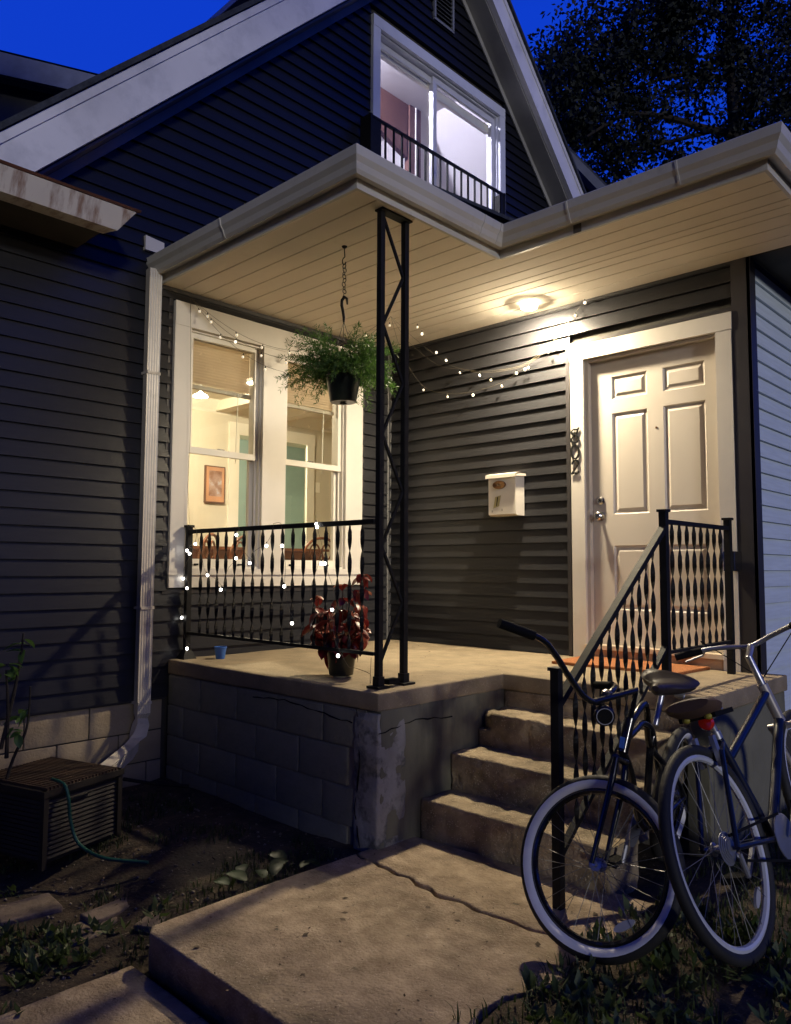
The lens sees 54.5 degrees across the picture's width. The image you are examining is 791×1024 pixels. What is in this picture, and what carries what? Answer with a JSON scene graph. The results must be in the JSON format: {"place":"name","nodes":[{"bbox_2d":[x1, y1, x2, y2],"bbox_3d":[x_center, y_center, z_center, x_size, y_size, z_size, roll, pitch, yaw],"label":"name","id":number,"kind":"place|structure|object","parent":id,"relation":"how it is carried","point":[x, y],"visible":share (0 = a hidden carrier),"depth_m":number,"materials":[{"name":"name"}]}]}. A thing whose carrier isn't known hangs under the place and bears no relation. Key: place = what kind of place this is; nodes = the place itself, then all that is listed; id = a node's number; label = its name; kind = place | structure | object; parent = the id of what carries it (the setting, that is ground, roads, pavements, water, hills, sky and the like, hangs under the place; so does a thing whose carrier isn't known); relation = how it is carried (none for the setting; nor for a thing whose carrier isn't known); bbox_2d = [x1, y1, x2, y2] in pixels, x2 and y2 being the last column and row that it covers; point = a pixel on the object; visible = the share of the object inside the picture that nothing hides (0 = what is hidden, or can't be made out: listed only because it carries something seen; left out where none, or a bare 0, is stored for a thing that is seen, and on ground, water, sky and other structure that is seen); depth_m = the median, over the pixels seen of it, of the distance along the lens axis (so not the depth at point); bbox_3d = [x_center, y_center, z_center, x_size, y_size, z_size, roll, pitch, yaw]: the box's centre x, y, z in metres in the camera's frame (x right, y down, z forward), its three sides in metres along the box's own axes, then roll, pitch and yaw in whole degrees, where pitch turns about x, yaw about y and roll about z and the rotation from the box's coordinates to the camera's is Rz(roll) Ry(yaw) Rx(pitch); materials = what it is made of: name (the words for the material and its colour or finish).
{"place":"outdoors","nodes":[
{"label":"outdoors","id":0,"kind":"place"},
{"bbox_2d":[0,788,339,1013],"bbox_3d":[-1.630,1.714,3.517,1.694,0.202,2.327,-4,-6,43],"label":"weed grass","id":1,"kind":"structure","parent":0,"point":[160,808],"depth_m":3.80,"materials":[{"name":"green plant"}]},
{"bbox_2d":[0,776,790,1023],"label":"ground","id":2,"kind":"structure","parent":0,"point":[734,997],"depth_m":3.54,"materials":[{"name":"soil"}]},
{"bbox_2d":[0,633,34,807],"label":"leafy shrub","id":3,"kind":"object","parent":2,"relation":"on","point":[7,731],"visible":1,"depth_m":3.96,"materials":[{"name":"green plant"}]},
{"bbox_2d":[0,50,97,121],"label":"neighbour house","id":4,"kind":"structure","parent":2,"relation":"on","point":[26,82],"depth_m":11.43,"materials":[{"name":"concrete"}]},
{"bbox_2d":[0,757,123,871],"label":"air conditioner","id":5,"kind":"object","parent":2,"relation":"on","point":[34,824],"visible":0.99,"depth_m":3.88,"materials":[{"name":"brown metal"}]},
{"bbox_2d":[50,777,148,864],"bbox_3d":[-1.483,1.528,3.794,0.587,0.366,0.073,-1,-4,17],"label":"garden hose","id":6,"kind":"object","parent":5,"relation":"hanging from","point":[83,847],"visible":1,"depth_m":3.79,"materials":[{"name":"green rubber"}]},
{"bbox_2d":[0,893,165,961],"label":"paver path","id":7,"kind":"structure","parent":2,"relation":"on","point":[36,906],"depth_m":3.40,"materials":[{"name":"grey concrete"}]},
{"bbox_2d":[0,884,179,1014],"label":"garden weeds","id":8,"kind":"object","parent":2,"relation":"on","point":[53,954],"visible":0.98,"depth_m":3.06,"materials":[{"name":"green plant"}]},
{"bbox_2d":[0,793,336,998],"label":"pebbles","id":9,"kind":"object","parent":2,"relation":"on","point":[108,946],"visible":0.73,"depth_m":3.68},
{"bbox_2d":[213,850,319,884],"bbox_3d":[-0.606,1.655,3.561,0.262,0.055,0.495,-4,-6,43],"label":"garden plant","id":10,"kind":"object","parent":2,"relation":"on","point":[275,864],"visible":0.99,"depth_m":3.54,"materials":[{"name":"green plant"}]},
{"bbox_2d":[0,837,652,1023],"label":"walkway","id":11,"kind":"structure","parent":2,"relation":"on","point":[373,986],"depth_m":2.83,"materials":[{"name":"concrete"}]},
{"bbox_2d":[88,643,616,1018],"bbox_3d":[-0.383,1.363,3.998,3.169,0.902,4.290,-4,-6,43],"label":"debris","id":12,"kind":"object","parent":11,"relation":"on","point":[537,943],"visible":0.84,"depth_m":2.91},
{"bbox_2d":[547,509,741,910],"bbox_3d":[1.387,0.854,3.972,0.070,1.744,2.112,-4,-6,43],"label":"stair railing","id":13,"kind":"object","parent":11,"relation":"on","point":[730,561],"visible":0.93,"depth_m":3.80,"materials":[{"name":"black metal"}]},
{"bbox_2d":[0,0,790,787],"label":"house","id":14,"kind":"structure","parent":2,"relation":"on","point":[224,166],"depth_m":5.30,"materials":[{"name":"grey wood"}]},
{"bbox_2d":[193,384,207,397],"bbox_3d":[-1.571,-1.258,6.222,0.120,0.660,0.120,-4,-6,43],"label":"pendant lamp","id":15,"kind":"object","parent":14,"relation":"hanging from","point":[200,394],"visible":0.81,"depth_m":6.19,"materials":[{"name":"beige"}]},
{"bbox_2d":[198,533,218,558],"bbox_3d":[-2.031,0.669,7.611,0.469,0.920,0.440,0,-4,9],"label":"dining chair","id":16,"kind":"object","parent":14,"relation":"on","point":[205,540],"visible":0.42,"depth_m":7.57,"materials":[{"name":"brown wood"}]},
{"bbox_2d":[203,465,224,503],"bbox_3d":[-2.199,-0.334,9.347,0.034,0.450,0.280,-4,-6,43],"label":"framed picture","id":17,"kind":"object","parent":14,"relation":"attached to","point":[214,484],"visible":1,"depth_m":9.33,"materials":[{"name":"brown wood"}]},
{"bbox_2d":[187,329,261,568],"bbox_3d":[-1.313,-0.440,5.739,0.142,1.736,0.660,-4,-6,43],"label":"window","id":18,"kind":"structure","parent":14,"relation":"in","point":[215,362],"depth_m":5.89,"materials":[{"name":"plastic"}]},
{"bbox_2d":[229,536,245,566],"bbox_3d":[-1.734,0.703,8.062,0.469,0.920,0.440,-2,-5,29],"label":"dining chair","id":19,"kind":"object","parent":14,"relation":"on","point":[232,547],"visible":0.22,"depth_m":7.87,"materials":[{"name":"brown wood"}]},
{"bbox_2d":[192,546,328,559],"bbox_3d":[-1.755,0.812,8.757,0.850,0.800,1.900,-4,-6,43],"label":"dining table","id":20,"kind":"object","parent":14,"relation":"on","point":[298,553],"visible":0.15,"depth_m":8.35,"materials":[{"name":"brown wood"}]},
{"bbox_2d":[284,354,343,568],"bbox_3d":[-0.715,-0.391,6.365,0.142,1.736,0.665,-4,-6,43],"label":"window","id":21,"kind":"structure","parent":14,"relation":"in","point":[337,467],"depth_m":6.52,"materials":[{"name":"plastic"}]},
{"bbox_2d":[304,537,329,560],"bbox_3d":[-0.934,0.747,8.609,0.440,0.920,0.470,3,-5,-35],"label":"dining chair","id":22,"kind":"object","parent":14,"relation":"on","point":[311,546],"visible":0.3,"depth_m":8.44,"materials":[{"name":"brown wood"}]},
{"bbox_2d":[276,245,400,413],"bbox_3d":[-0.310,-1.133,4.684,0.800,0.995,0.806,-4,-6,43],"label":"hanging fern","id":23,"kind":"object","parent":14,"relation":"hanging from","point":[341,375],"visible":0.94,"depth_m":4.57,"materials":[{"name":"green plant"}]},
{"bbox_2d":[188,297,585,522],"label":"string lights","id":24,"kind":"object","parent":14,"relation":"hanging from","point":[389,325],"visible":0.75,"depth_m":5.70,"materials":[{"name":"white plastic"}]},
{"bbox_2d":[360,113,505,214],"bbox_3d":[0.430,-3.075,7.513,0.135,0.770,2.020,-4,-6,43],"label":"balcony railing","id":25,"kind":"object","parent":14,"relation":"attached to","point":[370,131],"visible":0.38,"depth_m":7.21,"materials":[{"name":"black metal"}]},
{"bbox_2d":[381,33,497,209],"bbox_3d":[0.427,-3.426,7.778,0.139,1.969,1.864,-4,-6,43],"label":"sliding window","id":26,"kind":"structure","parent":14,"relation":"in","point":[392,54],"depth_m":7.85,"materials":[{"name":"white plastic"}]},
{"bbox_2d":[485,472,525,516],"bbox_3d":[0.851,-0.135,5.944,0.284,0.331,0.139,-4,-6,43],"label":"mailbox","id":27,"kind":"object","parent":14,"relation":"attached to","point":[506,494],"visible":1,"depth_m":5.89,"materials":[{"name":"white metal"}]},
{"bbox_2d":[520,300,537,310],"bbox_3d":[0.990,-1.526,5.695,0.127,0.054,0.127,-4,-6,43],"label":"porch light","id":28,"kind":"object","parent":14,"relation":"attached to","point":[528,305],"visible":1,"depth_m":5.65,"materials":[{"name":"beige glass"}]},
{"bbox_2d":[570,427,579,474],"bbox_3d":[1.310,-0.444,5.605,0.078,0.346,0.008,-4,-6,43],"label":"house number","id":29,"kind":"object","parent":14,"relation":"attached to","point":[573,445],"visible":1,"depth_m":5.60,"materials":[{"name":"silver metal"}]},
{"bbox_2d":[591,339,722,652],"bbox_3d":[1.754,-0.098,5.245,0.918,2.032,0.112,-4,-6,43],"label":"door","id":30,"kind":"structure","parent":14,"relation":"in","point":[655,438],"depth_m":5.27,"materials":[{"name":"beige paint"}]},
{"bbox_2d":[166,639,786,895],"bbox_3d":[0.394,1.465,4.899,3.273,0.956,2.258,-4,-6,43],"label":"concrete porch","id":31,"kind":"object","parent":2,"relation":"on","point":[451,747],"visible":0.64,"depth_m":4.16,"materials":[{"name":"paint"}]},
{"bbox_2d":[214,646,226,658],"bbox_3d":[-1.209,0.971,5.309,0.088,0.082,0.088,-4,-6,43],"label":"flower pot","id":32,"kind":"object","parent":31,"relation":"on","point":[220,652],"visible":1,"depth_m":5.28,"materials":[{"name":"blue ceramic"}]},
{"bbox_2d":[176,519,374,659],"bbox_3d":[-0.793,0.509,4.718,1.889,0.922,0.100,-4,-6,43],"label":"porch railing","id":33,"kind":"object","parent":31,"relation":"on","point":[184,654],"visible":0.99,"depth_m":4.70,"materials":[{"name":"black metal"}]},
{"bbox_2d":[180,520,370,682],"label":"string lights","id":34,"kind":"object","parent":33,"relation":"hanging from","point":[249,563],"visible":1,"depth_m":4.69,"materials":[{"name":"white"}]},
{"bbox_2d":[301,574,371,677],"bbox_3d":[-0.314,0.656,4.460,0.407,0.596,0.442,3,-5,-32],"label":"potted plant","id":35,"kind":"object","parent":31,"relation":"on","point":[337,667],"visible":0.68,"depth_m":4.40,"materials":[{"name":"red plant"}]},
{"bbox_2d":[366,206,414,689],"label":"trellis column","id":36,"kind":"structure","parent":31,"relation":"on","point":[383,213],"depth_m":4.18,"materials":[{"name":"black metal"}]},
{"bbox_2d":[384,677,399,684],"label":"metal block","id":37,"kind":"structure","parent":31,"relation":"on","point":[390,681],"depth_m":4.08,"materials":[{"name":"black metal"}]},
{"bbox_2d":[552,656,709,673],"bbox_3d":[1.500,0.990,4.976,0.890,0.016,0.450,-4,-6,43],"label":"doormat","id":38,"kind":"object","parent":31,"relation":"on","point":[681,668],"visible":0.64,"depth_m":4.89,"materials":[{"name":"orange fabric"}]},
{"bbox_2d":[569,147,606,192],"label":"neighbour house","id":39,"kind":"structure","parent":2,"relation":"on","point":[592,180],"depth_m":12.50,"materials":[{"name":"wood"}]},
{"bbox_2d":[497,618,699,964],"bbox_3d":[0.961,1.017,3.266,0.606,1.198,1.688,-2,-5,26],"label":"bicycle","id":40,"kind":"object","parent":2,"relation":"on","point":[651,934],"visible":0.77,"depth_m":2.85,"materials":[{"name":"black paint"}]},
{"bbox_2d":[508,893,790,1023],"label":"broadleaf weeds","id":41,"kind":"object","parent":2,"relation":"on","point":[576,985],"visible":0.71,"depth_m":2.47,"materials":[{"name":"green plant"}]},
{"bbox_2d":[527,0,790,181],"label":"shade tree","id":42,"kind":"object","parent":2,"relation":"on","point":[671,23],"visible":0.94,"depth_m":14.60,"materials":[{"name":"green plant"}]},
{"bbox_2d":[533,45,789,184],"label":"dense tree","id":43,"kind":"object","parent":2,"relation":"on","point":[588,155],"visible":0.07,"depth_m":21.95,"materials":[{"name":"green plant"}]},
{"bbox_2d":[658,622,790,966],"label":"bicycle","id":44,"kind":"object","parent":2,"relation":"on","point":[774,825],"visible":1,"depth_m":2.82,"materials":[{"name":"metal"}]},
{"bbox_2d":[0,0,790,181],"label":"sky","id":45,"kind":"structure","parent":0,"point":[95,36],"materials":[{"name":"blue"}]},
{"bbox_2d":[395,808,790,1023],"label":"lawn grass","id":46,"kind":"structure","parent":0,"point":[726,913],"depth_m":2.56,"materials":[{"name":"green plant"}]}
]}

